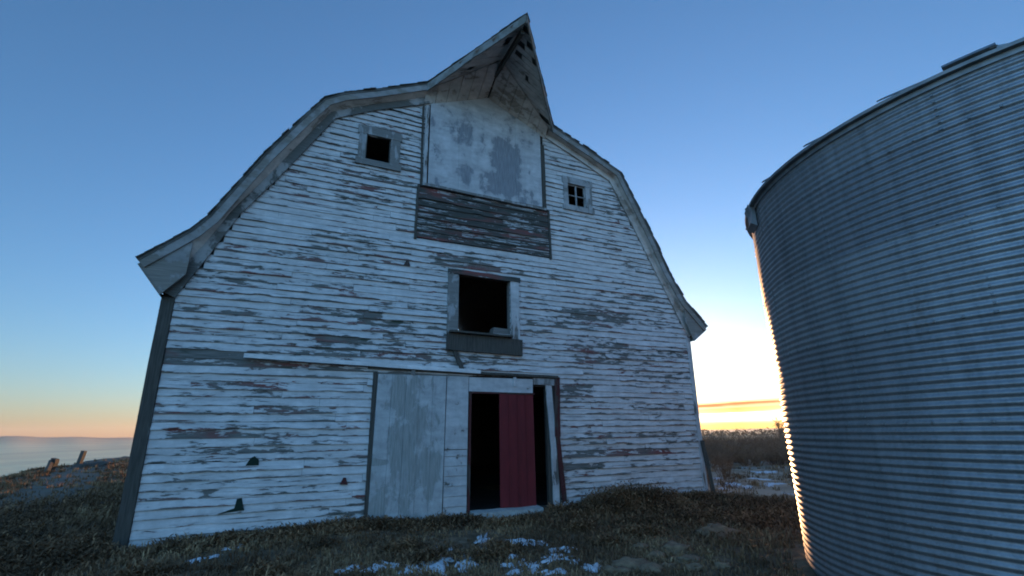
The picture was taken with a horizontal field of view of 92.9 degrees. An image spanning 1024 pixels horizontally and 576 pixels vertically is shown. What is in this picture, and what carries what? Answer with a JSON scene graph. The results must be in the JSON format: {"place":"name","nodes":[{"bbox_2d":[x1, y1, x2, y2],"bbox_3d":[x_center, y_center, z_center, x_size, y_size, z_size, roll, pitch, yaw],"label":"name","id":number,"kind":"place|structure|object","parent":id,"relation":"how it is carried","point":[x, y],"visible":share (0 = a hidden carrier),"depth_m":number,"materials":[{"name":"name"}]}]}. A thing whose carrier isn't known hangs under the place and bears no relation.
{"place":"outdoors","nodes":[
{"label":"outdoors","id":0,"kind":"place"},
{"bbox_2d":[0,428,817,575],"bbox_3d":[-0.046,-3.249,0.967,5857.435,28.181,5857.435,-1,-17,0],"label":"ground","id":1,"kind":"structure","parent":0,"point":[20,453],"depth_m":13.95,"materials":[{"name":"brown plant"}]},
{"bbox_2d":[44,458,59,471],"bbox_3d":[-20.276,7.896,21.253,0.455,0.872,0.976,6,-18,-22],"label":"fence post","id":2,"kind":"object","parent":1,"relation":"on","point":[53,463],"visible":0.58,"depth_m":21.43,"materials":[{"name":"brown wood"}]},
{"bbox_2d":[75,451,86,464],"bbox_3d":[-22.116,8.832,24.936,0.289,0.954,0.230,-1,-17,0],"label":"fence post","id":3,"kind":"object","parent":1,"relation":"on","point":[81,457],"visible":0.65,"depth_m":24.93,"materials":[{"name":"brown wood"}]},
{"bbox_2d":[70,461,112,468],"bbox_3d":[-20.163,8.673,23.375,1.983,0.682,1.344,-1,-17,0],"label":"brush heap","id":4,"kind":"object","parent":1,"relation":"on","point":[98,464],"visible":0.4,"depth_m":23.09,"materials":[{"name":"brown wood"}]},
{"bbox_2d":[191,554,223,561],"bbox_3d":[-4.172,3.666,6.609,0.502,0.054,0.204,11,-20,-35],"label":"snow patch","id":5,"kind":"object","parent":1,"relation":"on","point":[214,556],"visible":0.61,"depth_m":6.62,"materials":[{"name":"white snow"}]},
{"bbox_2d":[338,564,358,572],"bbox_3d":[-1.987,3.469,6.019,0.349,0.062,0.561,-1,-17,0],"label":"snow patch","id":6,"kind":"object","parent":1,"relation":"on","point":[348,568],"visible":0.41,"depth_m":6.00,"materials":[{"name":"white snow"}]},
{"bbox_2d":[361,563,386,572],"bbox_3d":[-1.669,3.479,6.054,0.389,0.072,0.689,-10,-19,28],"label":"snow patch","id":7,"kind":"object","parent":1,"relation":"on","point":[376,565],"visible":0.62,"depth_m":5.99,"materials":[{"name":"white snow"}]},
{"bbox_2d":[380,560,400,568],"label":"snow patch","id":8,"kind":"object","parent":1,"relation":"on","point":[393,564],"visible":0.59,"depth_m":6.19,"materials":[{"name":"white snow"}]},
{"bbox_2d":[0,479,802,575],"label":"weeds","id":9,"kind":"object","parent":1,"relation":"on","point":[625,498],"visible":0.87,"depth_m":8.09,"materials":[{"name":"plant"}]},
{"bbox_2d":[0,458,809,575],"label":"dry grass","id":10,"kind":"structure","parent":1,"relation":"on","point":[730,540],"depth_m":6.89,"materials":[{"name":"brown plant"}]},
{"bbox_2d":[398,566,420,573],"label":"snow patch","id":11,"kind":"object","parent":1,"relation":"on","point":[405,571],"visible":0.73,"depth_m":5.79,"materials":[{"name":"white snow"}]},
{"bbox_2d":[112,13,707,548],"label":"barn","id":12,"kind":"structure","parent":1,"relation":"on","point":[328,275],"depth_m":10.25,"materials":[{"name":"paint"}]},
{"bbox_2d":[355,124,402,171],"bbox_3d":[-2.938,-3.085,10.777,0.978,0.960,0.120,7,-18,-24],"label":"window","id":13,"kind":"structure","parent":12,"relation":"in","point":[364,130],"depth_m":10.75,"materials":[{"name":"grey wood"}]},
{"bbox_2d":[364,369,445,519],"bbox_3d":[-1.999,3.039,9.312,1.468,2.940,0.069,7,-18,-23],"label":"sliding door","id":14,"kind":"structure","parent":12,"relation":"in","point":[405,478],"depth_m":9.29,"materials":[{"name":"paint"}]},
{"bbox_2d":[420,98,546,211],"bbox_3d":[-0.622,-3.471,11.974,3.259,2.860,0.104,7,-18,-24],"label":"hay door","id":15,"kind":"structure","parent":12,"relation":"in","point":[477,148],"depth_m":11.89,"materials":[{"name":"paint"}]},
{"bbox_2d":[499,394,535,507],"bbox_3d":[0.116,3.398,10.241,0.825,2.265,0.064,7,-18,-24],"label":"red door","id":16,"kind":"structure","parent":12,"relation":"in","point":[516,414],"depth_m":10.21,"materials":[{"name":"paint"}]},
{"bbox_2d":[562,175,594,214],"bbox_3d":[1.732,-2.443,12.841,0.948,0.960,0.100,7,-18,-24],"label":"window","id":17,"kind":"structure","parent":12,"relation":"in","point":[587,197],"depth_m":12.84,"materials":[{"name":"white wood"}]},
{"bbox_2d":[414,547,464,575],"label":"snow patch","id":18,"kind":"object","parent":1,"relation":"on","point":[440,563],"visible":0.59,"depth_m":6.09,"materials":[{"name":"white snow"}]},
{"bbox_2d":[454,553,478,572],"bbox_3d":[-0.575,3.523,6.266,0.375,0.072,1.073,-1,-17,0],"label":"snow patch","id":19,"kind":"object","parent":1,"relation":"on","point":[464,565],"visible":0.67,"depth_m":6.14,"materials":[{"name":"white snow"}]},
{"bbox_2d":[475,533,489,548],"bbox_3d":[-0.439,3.821,7.303,0.294,0.073,2.136,0,-17,-4],"label":"snow patch","id":20,"kind":"object","parent":1,"relation":"on","point":[480,539],"visible":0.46,"depth_m":7.49,"materials":[{"name":"white snow"}]},
{"bbox_2d":[469,505,543,518],"bbox_3d":[-0.083,4.584,9.627,1.500,0.407,0.354,7,-18,-24],"label":"door step","id":21,"kind":"object","parent":1,"relation":"on","point":[504,511],"depth_m":9.59,"materials":[{"name":"concrete"}]},
{"bbox_2d":[500,563,513,567],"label":"snow patch","id":22,"kind":"object","parent":1,"relation":"on","point":[505,564],"visible":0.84,"depth_m":6.11,"materials":[{"name":"white snow"}]},
{"bbox_2d":[507,567,527,575],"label":"snow patch","id":23,"kind":"object","parent":1,"relation":"on","point":[516,570],"visible":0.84,"depth_m":5.76,"materials":[{"name":"white snow"}]},
{"bbox_2d":[508,538,547,545],"bbox_3d":[0.199,3.845,7.360,0.706,0.076,0.723,4,-17,-16],"label":"snow patch","id":24,"kind":"object","parent":1,"relation":"on","point":[516,541],"visible":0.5,"depth_m":7.37,"materials":[{"name":"white snow"}]},
{"bbox_2d":[528,561,540,573],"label":"snow patch","id":25,"kind":"object","parent":1,"relation":"on","point":[533,567],"visible":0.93,"depth_m":5.99,"materials":[{"name":"white snow"}]},
{"bbox_2d":[537,568,567,575],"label":"snow patch","id":26,"kind":"object","parent":1,"relation":"on","point":[546,570],"visible":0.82,"depth_m":5.75,"materials":[{"name":"white snow"}]},
{"bbox_2d":[539,553,570,563],"bbox_3d":[0.568,3.510,6.298,0.465,0.065,0.700,-13,-20,35],"label":"snow patch","id":27,"kind":"object","parent":1,"relation":"on","point":[545,561],"visible":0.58,"depth_m":6.29,"materials":[{"name":"white snow"}]},
{"bbox_2d":[560,546,576,552],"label":"snow patch","id":28,"kind":"object","parent":1,"relation":"on","point":[564,547],"visible":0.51,"depth_m":6.81,"materials":[{"name":"white snow"}]},
{"bbox_2d":[581,562,599,572],"bbox_3d":[1.035,3.412,5.941,0.398,0.049,0.587,7,-18,-24],"label":"snow patch","id":29,"kind":"object","parent":1,"relation":"on","point":[593,566],"visible":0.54,"depth_m":5.93,"materials":[{"name":"white snow"}]},
{"bbox_2d":[600,565,633,574],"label":"clod","id":30,"kind":"object","parent":1,"relation":"on","point":[611,569],"visible":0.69,"depth_m":5.65,"materials":[{"name":"soil"}]},
{"bbox_2d":[611,556,649,569],"bbox_3d":[1.427,3.396,5.936,0.646,0.212,0.460,-1,-17,0],"label":"rock","id":31,"kind":"object","parent":1,"relation":"on","point":[626,562],"visible":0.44,"depth_m":5.86,"materials":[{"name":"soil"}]},
{"bbox_2d":[633,543,649,548],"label":"clod","id":32,"kind":"object","parent":1,"relation":"on","point":[642,545],"visible":0.42,"depth_m":6.78,"materials":[{"name":"soil"}]},
{"bbox_2d":[638,562,664,574],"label":"clod","id":33,"kind":"object","parent":1,"relation":"on","point":[654,566],"visible":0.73,"depth_m":5.69,"materials":[{"name":"soil"}]},
{"bbox_2d":[647,550,664,558],"bbox_3d":[1.873,3.486,6.283,0.239,0.157,0.226,-1,-17,0],"label":"clod","id":34,"kind":"object","parent":1,"relation":"on","point":[659,553],"visible":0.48,"depth_m":6.28,"materials":[{"name":"soil"}]},
{"bbox_2d":[662,562,675,569],"bbox_3d":[1.873,3.362,5.845,0.221,0.122,0.184,2,-17,-9],"label":"clod","id":35,"kind":"object","parent":1,"relation":"on","point":[669,564],"visible":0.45,"depth_m":5.83,"materials":[{"name":"soil"}]},
{"bbox_2d":[660,540,693,554],"bbox_3d":[2.274,3.614,6.710,0.477,0.201,0.389,-1,-17,0],"label":"rock","id":36,"kind":"object","parent":1,"relation":"on","point":[671,545],"visible":0.49,"depth_m":6.61,"materials":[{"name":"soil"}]},
{"bbox_2d":[673,554,699,562],"bbox_3d":[2.203,3.466,6.183,0.399,0.126,0.250,-1,-17,0],"label":"clod","id":37,"kind":"object","parent":1,"relation":"on","point":[685,557],"visible":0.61,"depth_m":6.14,"materials":[{"name":"soil"}]},
{"bbox_2d":[685,563,709,571],"bbox_3d":[2.186,3.323,5.763,0.259,0.107,0.231,12,-21,-38],"label":"clod","id":38,"kind":"object","parent":1,"relation":"on","point":[698,567],"visible":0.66,"depth_m":5.73,"materials":[{"name":"soil"}]},
{"bbox_2d":[700,440,715,491],"bbox_3d":[4.927,4.577,12.196,0.312,1.465,0.120,6,-18,-21],"label":"post","id":39,"kind":"object","parent":1,"relation":"on","point":[708,470],"visible":0.8,"depth_m":12.19,"materials":[{"name":"grey wood"}]},
{"bbox_2d":[702,431,728,452],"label":"shrub","id":40,"kind":"object","parent":1,"relation":"on","point":[713,440],"visible":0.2,"depth_m":27.85,"materials":[{"name":"brown plant"}]},
{"bbox_2d":[695,523,740,537],"bbox_3d":[3.299,3.918,7.756,0.631,0.282,0.515,10,-20,-32],"label":"rock","id":41,"kind":"object","parent":1,"relation":"on","point":[718,527],"visible":0.45,"depth_m":7.69,"materials":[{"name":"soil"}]},
{"bbox_2d":[704,428,736,440],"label":"shrub","id":42,"kind":"object","parent":1,"relation":"on","point":[717,434],"visible":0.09,"depth_m":39.47,"materials":[{"name":"brown plant"}]},
{"bbox_2d":[702,430,739,446],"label":"shrub","id":43,"kind":"object","parent":1,"relation":"on","point":[718,438],"visible":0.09,"depth_m":34.48,"materials":[{"name":"brown plant"}]},
{"bbox_2d":[714,562,732,568],"bbox_3d":[2.525,3.326,5.798,0.225,0.111,0.182,-1,-17,0],"label":"clod","id":44,"kind":"object","parent":1,"relation":"on","point":[721,565],"visible":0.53,"depth_m":5.77,"materials":[{"name":"soil"}]},
{"bbox_2d":[709,451,738,479],"bbox_3d":[7.042,5.868,16.245,1.230,1.126,1.352,-1,-17,0],"label":"shrub","id":45,"kind":"object","parent":1,"relation":"on","point":[722,469],"visible":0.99,"depth_m":16.15,"materials":[{"name":"brown plant"}]},
{"bbox_2d":[714,482,741,485],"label":"snow patch","id":46,"kind":"object","parent":1,"relation":"on","point":[740,484],"visible":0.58,"depth_m":14.57,"materials":[{"name":"white snow"}]},
{"bbox_2d":[704,428,753,442],"bbox_3d":[16.842,11.727,37.835,4.314,2.003,4.771,-4,-17,12],"label":"shrub","id":47,"kind":"object","parent":1,"relation":"on","point":[731,434],"visible":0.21,"depth_m":37.74,"materials":[{"name":"brown plant"}]},
{"bbox_2d":[708,432,756,446],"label":"shrub","id":48,"kind":"object","parent":1,"relation":"on","point":[730,440],"visible":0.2,"depth_m":33.90,"materials":[{"name":"brown plant"}]},
{"bbox_2d":[703,430,763,452],"bbox_3d":[12.230,8.844,27.903,3.892,1.807,4.304,12,-21,-37],"label":"shrub","id":49,"kind":"object","parent":1,"relation":"on","point":[743,441],"visible":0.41,"depth_m":27.51,"materials":[{"name":"brown plant"}]},
{"bbox_2d":[701,427,785,435],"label":"distant scrub","id":50,"kind":"object","parent":1,"relation":"on","point":[733,433],"visible":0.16,"depth_m":131.59,"materials":[{"name":"brown plant"}]},
{"bbox_2d":[717,444,770,466],"bbox_3d":[10.982,7.681,22.689,2.853,1.198,2.580,2,-17,-9],"label":"shrub","id":51,"kind":"object","parent":1,"relation":"on","point":[754,459],"visible":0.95,"depth_m":22.41,"materials":[{"name":"brown plant"}]},
{"bbox_2d":[727,431,772,444],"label":"shrub","id":52,"kind":"object","parent":1,"relation":"on","point":[755,437],"visible":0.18,"depth_m":33.81,"materials":[{"name":"brown plant"}]},
{"bbox_2d":[732,428,785,449],"bbox_3d":[19.558,11.656,37.962,3.937,2.079,4.912,15,-23,-43],"label":"shrub","id":53,"kind":"object","parent":1,"relation":"on","point":[757,435],"visible":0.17,"depth_m":38.05,"materials":[{"name":"brown plant"}]},
{"bbox_2d":[750,471,775,472],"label":"snow patch","id":54,"kind":"object","parent":1,"relation":"on","point":[763,471],"visible":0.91,"depth_m":18.91,"materials":[{"name":"white snow"}]},
{"bbox_2d":[743,427,784,449],"bbox_3d":[17.198,10.205,32.695,3.725,1.967,4.648,-6,-17,16],"label":"shrub","id":55,"kind":"object","parent":1,"relation":"on","point":[766,438],"visible":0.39,"depth_m":32.46,"materials":[{"name":"brown plant"}]},
{"bbox_2d":[747,437,787,456],"bbox_3d":[14.713,9.008,27.910,3.036,1.562,4.181,-4,-17,10],"label":"shrub","id":56,"kind":"object","parent":1,"relation":"on","point":[771,445],"visible":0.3,"depth_m":27.49,"materials":[{"name":"brown plant"}]},
{"bbox_2d":[752,428,784,440],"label":"shrub","id":57,"kind":"object","parent":1,"relation":"on","point":[767,434],"visible":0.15,"depth_m":37.47,"materials":[{"name":"brown plant"}]},
{"bbox_2d":[750,444,788,464],"bbox_3d":[12.784,7.971,23.633,2.294,1.181,3.160,13,-22,-39],"label":"shrub","id":58,"kind":"object","parent":1,"relation":"on","point":[773,462],"visible":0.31,"depth_m":23.53,"materials":[{"name":"brown plant"}]},
{"bbox_2d":[757,437,787,454],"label":"shrub","id":59,"kind":"object","parent":1,"relation":"on","point":[776,444],"visible":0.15,"depth_m":27.15,"materials":[{"name":"brown plant"}]},
{"bbox_2d":[763,482,784,486],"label":"snow patch","id":60,"kind":"object","parent":1,"relation":"on","point":[769,484],"visible":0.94,"depth_m":14.45,"materials":[{"name":"white snow"}]},
{"bbox_2d":[758,444,789,464],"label":"shrub","id":61,"kind":"object","parent":1,"relation":"on","point":[778,459],"visible":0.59,"depth_m":22.46,"materials":[{"name":"brown plant"}]},
{"bbox_2d":[762,428,785,445],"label":"shrub","id":62,"kind":"object","parent":1,"relation":"on","point":[775,435],"visible":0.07,"depth_m":32.80,"materials":[{"name":"brown plant"}]},
{"bbox_2d":[771,415,784,436],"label":"bare tree","id":63,"kind":"object","parent":1,"relation":"on","point":[778,424],"visible":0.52,"depth_m":44.25,"materials":[{"name":"brown plant"}]},
{"bbox_2d":[770,433,790,462],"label":"shrub","id":64,"kind":"object","parent":1,"relation":"on","point":[780,447],"visible":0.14,"depth_m":23.57,"materials":[{"name":"brown plant"}]},
{"bbox_2d":[771,445,790,462],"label":"shrub","id":65,"kind":"object","parent":1,"relation":"on","point":[783,454],"visible":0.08,"depth_m":21.42,"materials":[{"name":"brown plant"}]},
{"bbox_2d":[744,37,1023,575],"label":"grain bin","id":66,"kind":"object","parent":1,"relation":"on","point":[886,235],"visible":1,"depth_m":4.29,"materials":[{"name":"metal"}]},
{"bbox_2d":[0,0,1023,437],"label":"sky","id":67,"kind":"structure","parent":0,"point":[124,123],"materials":[{"name":"blue"}]}
]}

